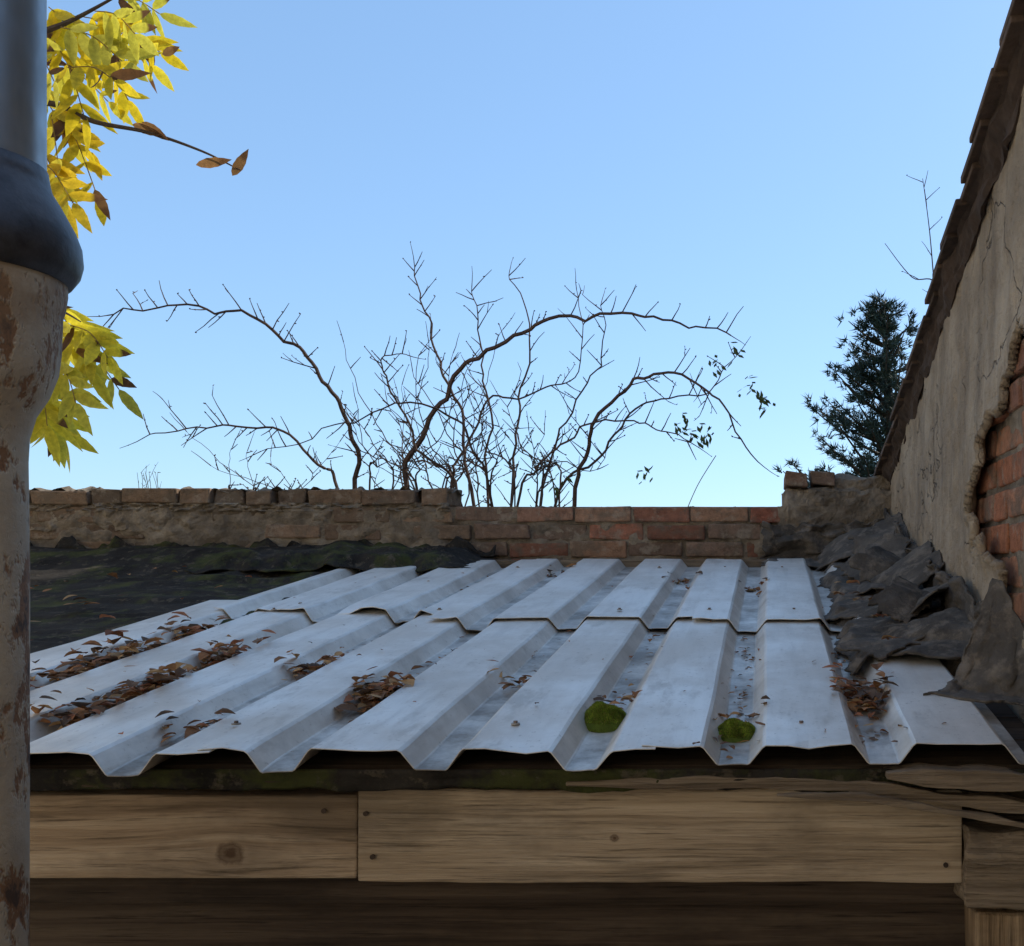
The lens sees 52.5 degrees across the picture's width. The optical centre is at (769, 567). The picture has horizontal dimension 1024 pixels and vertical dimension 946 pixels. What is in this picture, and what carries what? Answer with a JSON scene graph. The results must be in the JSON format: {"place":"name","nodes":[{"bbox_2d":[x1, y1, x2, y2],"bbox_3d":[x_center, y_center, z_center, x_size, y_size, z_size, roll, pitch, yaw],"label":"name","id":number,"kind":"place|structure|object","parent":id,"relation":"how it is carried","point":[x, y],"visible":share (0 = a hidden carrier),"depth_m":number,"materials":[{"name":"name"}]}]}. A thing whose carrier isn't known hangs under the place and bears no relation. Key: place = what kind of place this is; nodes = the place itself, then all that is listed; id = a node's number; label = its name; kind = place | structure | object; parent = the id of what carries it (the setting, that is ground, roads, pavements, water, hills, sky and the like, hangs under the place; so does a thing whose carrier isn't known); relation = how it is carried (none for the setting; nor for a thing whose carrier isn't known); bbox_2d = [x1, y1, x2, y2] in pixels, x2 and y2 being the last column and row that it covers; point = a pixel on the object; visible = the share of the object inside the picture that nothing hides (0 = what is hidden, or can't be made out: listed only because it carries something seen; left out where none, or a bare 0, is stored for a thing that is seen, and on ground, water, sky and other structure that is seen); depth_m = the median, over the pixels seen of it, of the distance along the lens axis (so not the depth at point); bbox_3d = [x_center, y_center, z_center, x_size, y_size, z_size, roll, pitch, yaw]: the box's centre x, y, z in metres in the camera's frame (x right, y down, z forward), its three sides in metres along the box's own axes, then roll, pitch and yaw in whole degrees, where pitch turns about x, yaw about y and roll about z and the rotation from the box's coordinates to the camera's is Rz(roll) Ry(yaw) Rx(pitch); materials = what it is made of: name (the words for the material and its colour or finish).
{"place":"outdoors","nodes":[
{"label":"outdoors","id":0,"kind":"place"},
{"bbox_2d":[29,0,1011,506],"label":"sky","id":1,"kind":"structure","parent":0,"point":[715,159],"materials":[{"name":"blue"}]},
{"bbox_2d":[976,336,1023,625],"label":"exposed mortar","id":2,"kind":"object","parent":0,"point":[1013,420],"visible":0.06,"depth_m":2.21,"materials":[{"name":"concrete"}]},
{"label":"ground","id":3,"kind":"structure","parent":0,"visible":0},
{"bbox_2d":[30,0,248,471],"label":"ash tree","id":4,"kind":"object","parent":3,"relation":"on","point":[57,425],"visible":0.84,"depth_m":2.24,"materials":[{"name":"yellow plant"}]},
{"bbox_2d":[87,241,778,506],"bbox_3d":[-1.626,0.344,5.276,3.344,4.358,1.252,0,0,0],"label":"bare shrub","id":5,"kind":"object","parent":3,"relation":"on","point":[404,467],"visible":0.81,"depth_m":5.17,"materials":[{"name":"brown plant"}]},
{"bbox_2d":[29,486,890,788],"bbox_3d":[-2.025,1.074,4.237,5.150,2.852,0.239,0,0,0],"label":"mortar","id":6,"kind":"object","parent":3,"relation":"on","point":[245,526],"visible":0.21,"depth_m":4.14,"materials":[{"name":"grey concrete"}]},
{"bbox_2d":[29,471,834,559],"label":"bricks","id":7,"kind":"object","parent":6,"relation":"on","point":[614,549],"visible":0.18,"depth_m":4.14,"materials":[{"name":"brown brick"}]},
{"bbox_2d":[137,455,715,506],"bbox_3d":[-1.565,-0.369,4.388,2.667,0.244,0.051,0,0,5],"label":"dry weed","id":8,"kind":"object","parent":7,"relation":"on","point":[161,481],"visible":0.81,"depth_m":4.49,"materials":[{"name":"brown plant"}]},
{"bbox_2d":[29,473,890,531],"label":"mortar lumps","id":9,"kind":"object","parent":7,"relation":"on","point":[848,490],"visible":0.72,"depth_m":4.14,"materials":[{"name":"grey concrete"}]},
{"bbox_2d":[30,535,1023,945],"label":"timber shed","id":10,"kind":"structure","parent":3,"relation":"on","point":[464,799],"depth_m":1.80,"materials":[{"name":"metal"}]},
{"bbox_2d":[30,563,945,757],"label":"leaf litter","id":11,"kind":"object","parent":10,"relation":"on","point":[388,686],"visible":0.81,"depth_m":2.10,"materials":[{"name":"brown plant"}]},
{"bbox_2d":[584,700,625,732],"bbox_3d":[-0.319,0.283,1.900,0.097,0.053,0.131,0,0,0],"label":"moss cushion","id":12,"kind":"object","parent":10,"relation":"on","point":[601,717],"visible":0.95,"depth_m":1.86,"materials":[{"name":"green plant"}]},
{"bbox_2d":[718,718,754,742],"bbox_3d":[-0.063,0.299,1.821,0.084,0.043,0.109,0,0,0],"label":"moss cushion","id":13,"kind":"object","parent":10,"relation":"on","point":[734,730],"visible":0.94,"depth_m":1.79,"materials":[{"name":"green plant"}]},
{"bbox_2d":[759,508,1023,705],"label":"torn felt flashing","id":14,"kind":"object","parent":10,"relation":"on","point":[925,604],"visible":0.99,"depth_m":2.57,"materials":[{"name":"grey fabric"}]},
{"bbox_2d":[772,289,919,487],"bbox_3d":[1.453,-0.420,12.038,3.071,5.846,3.187,0,0,0],"label":"pine tree","id":15,"kind":"object","parent":3,"relation":"on","point":[885,380],"visible":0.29,"depth_m":11.77,"materials":[{"name":"green plant"}]},
{"bbox_2d":[885,172,941,291],"bbox_3d":[1.005,-0.064,6.500,0.495,5.129,0.037,0,0,0],"label":"bare sapling","id":16,"kind":"object","parent":3,"relation":"on","point":[922,242],"visible":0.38,"depth_m":6.50,"materials":[{"name":"brown plant"}]},
{"bbox_2d":[962,791,996,814],"bbox_3d":[0.520,0.416,0.940,0.020,4.168,6.680,0,0,0],"label":"plaster","id":17,"kind":"object","parent":3,"relation":"on","point":[973,809],"depth_m":2.39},
{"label":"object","id":18,"kind":"object","parent":3,"relation":"on","visible":0},
{"bbox_2d":[882,13,1023,484],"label":"verge and rear slope","id":19,"kind":"object","parent":18,"relation":"attached to","point":[1001,129],"visible":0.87,"depth_m":2.44,"materials":[{"name":"tile"}]},
{"bbox_2d":[873,0,1023,475],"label":"roof tiles","id":20,"kind":"object","parent":19,"relation":"on","point":[1008,43],"visible":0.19,"depth_m":2.29,"materials":[{"name":"brown tile"}]},
{"bbox_2d":[890,87,1023,814],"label":"plaster","id":21,"kind":"object","parent":18,"relation":"attached to","point":[963,402],"visible":0.49,"depth_m":2.48,"materials":[{"name":"beige paint"}]},
{"bbox_2d":[976,333,1023,622],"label":"exposed bricks","id":22,"kind":"object","parent":18,"relation":"attached to","point":[1001,506],"visible":0.27,"depth_m":2.23,"materials":[{"name":"brick"}]},
{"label":"yard pavement","id":23,"kind":"structure","parent":0,"visible":0},
{"bbox_2d":[0,0,83,945],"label":"drain pipe","id":24,"kind":"object","parent":23,"relation":"on","point":[41,264],"visible":1,"depth_m":1.29,"materials":[{"name":"metal"}]}
]}

